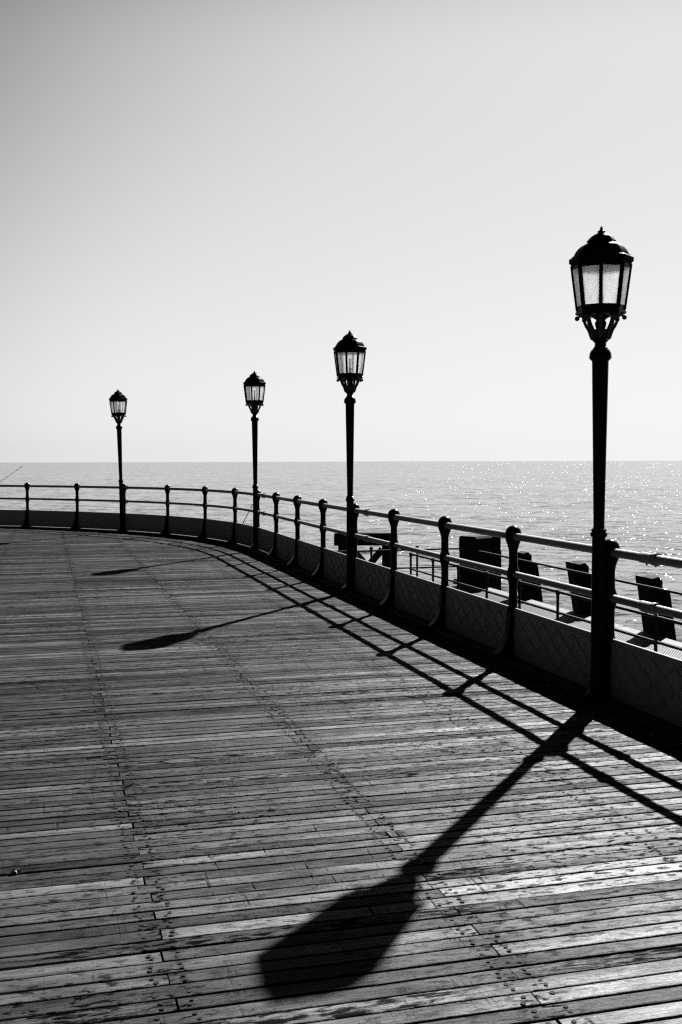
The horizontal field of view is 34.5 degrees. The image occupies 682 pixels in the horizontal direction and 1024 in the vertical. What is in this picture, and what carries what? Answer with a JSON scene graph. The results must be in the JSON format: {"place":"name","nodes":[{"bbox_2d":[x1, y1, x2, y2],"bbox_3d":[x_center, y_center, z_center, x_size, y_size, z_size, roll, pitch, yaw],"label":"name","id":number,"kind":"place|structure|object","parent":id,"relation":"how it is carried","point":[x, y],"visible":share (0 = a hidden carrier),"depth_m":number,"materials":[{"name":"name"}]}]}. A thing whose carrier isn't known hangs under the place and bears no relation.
{"place":"outdoors","nodes":[
{"label":"outdoors","id":0,"kind":"place"},
{"bbox_2d":[0,527,681,1023],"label":"deck","id":1,"kind":"structure","parent":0,"point":[326,805],"depth_m":5.26,"materials":[{"name":"grey wood"}]},
{"bbox_2d":[10,868,20,872],"bbox_3d":[-1.340,1.476,4.521,0.046,0.016,0.024,-1,3,-20],"label":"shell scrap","id":2,"kind":"object","parent":1,"relation":"on","point":[16,870],"visible":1,"depth_m":4.52,"materials":[{"name":"white"}]},
{"bbox_2d":[109,389,127,530],"bbox_3d":[-5.221,-1.219,25.835,0.405,3.336,0.405,0,3,0],"label":"lamp post","id":3,"kind":"object","parent":1,"relation":"on","point":[118,399],"visible":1,"depth_m":25.76,"materials":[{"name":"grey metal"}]},
{"bbox_2d":[243,371,265,549],"bbox_3d":[-1.601,-0.963,20.435,0.405,3.322,0.405,-1,3,-11],"label":"lamp post","id":4,"kind":"object","parent":1,"relation":"on","point":[254,383],"visible":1,"depth_m":20.36,"materials":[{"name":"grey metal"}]},
{"bbox_2d":[0,482,681,726],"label":"pier railing","id":5,"kind":"object","parent":1,"relation":"on","point":[645,680],"visible":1,"depth_m":10.50,"materials":[{"name":"black metal"}]},
{"bbox_2d":[333,330,366,589],"bbox_3d":[0.116,-0.659,14.058,0.405,3.319,0.405,-1,3,-9],"label":"lamp post","id":6,"kind":"object","parent":1,"relation":"on","point":[349,349],"visible":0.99,"depth_m":13.98,"materials":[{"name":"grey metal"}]},
{"bbox_2d":[569,226,633,698],"bbox_3d":[1.805,-0.338,7.676,0.405,3.282,0.405,-1,3,-9],"label":"lamp post","id":7,"kind":"object","parent":1,"relation":"on","point":[600,261],"visible":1,"depth_m":7.60,"materials":[{"name":"black metal"}]},
{"bbox_2d":[0,461,681,642],"bbox_3d":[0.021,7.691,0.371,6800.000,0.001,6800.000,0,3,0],"label":"sea","id":8,"kind":"structure","parent":0,"point":[554,500],"depth_m":212.91,"materials":[{"name":"grey liquid"}]},
{"bbox_2d":[334,532,397,567],"bbox_3d":[0.737,4.124,32.592,1.870,7.020,0.400,0,3,0],"label":"timber trestle","id":9,"kind":"object","parent":8,"relation":"in","point":[340,541],"visible":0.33,"depth_m":32.28,"materials":[{"name":"black wood"}]},
{"bbox_2d":[453,534,500,590],"bbox_3d":[3.970,4.166,31.437,1.460,7.030,0.780,-3,4,-43],"label":"pile cluster","id":10,"kind":"object","parent":8,"relation":"in","point":[469,545],"visible":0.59,"depth_m":30.87,"materials":[{"name":"black wood"}]},
{"bbox_2d":[517,551,542,602],"bbox_3d":[5.279,4.406,28.876,1.588,6.790,0.440,-1,3,-15],"label":"timber pile","id":11,"kind":"object","parent":8,"relation":"in","point":[531,592],"visible":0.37,"depth_m":28.46,"materials":[{"name":"black wood"}]},
{"bbox_2d":[435,582,681,659],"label":"landing stage","id":12,"kind":"object","parent":8,"relation":"in","point":[662,649],"visible":0.04,"depth_m":24.44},
{"bbox_2d":[336,545,681,594],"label":"stage railing","id":13,"kind":"object","parent":12,"relation":"on","point":[371,550],"visible":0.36,"depth_m":28.50,"materials":[{"name":"metal"}]},
{"bbox_2d":[409,552,681,651],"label":"stage railing","id":14,"kind":"object","parent":12,"relation":"on","point":[655,641],"visible":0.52,"depth_m":21.35,"materials":[{"name":"metal"}]},
{"bbox_2d":[565,561,590,615],"bbox_3d":[6.085,4.548,25.886,1.588,6.790,0.440,-1,3,-15],"label":"timber pile","id":15,"kind":"object","parent":8,"relation":"in","point":[580,606],"visible":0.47,"depth_m":25.47,"materials":[{"name":"black wood"}]},
{"bbox_2d":[635,575,676,640],"bbox_3d":[6.903,4.692,22.848,1.588,6.790,0.440,-1,3,-15],"label":"timber pile","id":16,"kind":"object","parent":8,"relation":"in","point":[665,628],"visible":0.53,"depth_m":22.45,"materials":[{"name":"black wood"}]},
{"bbox_2d":[0,0,681,462],"label":"sky","id":17,"kind":"structure","parent":0,"point":[198,197],"materials":[{"name":"white"}]},
{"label":"deck frame","id":18,"kind":"structure","parent":0,"visible":0},
{"bbox_2d":[0,525,681,740],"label":"kerb","id":19,"kind":"structure","parent":18,"relation":"on","point":[658,724],"depth_m":9.23,"materials":[{"name":"black wood"}]}
]}

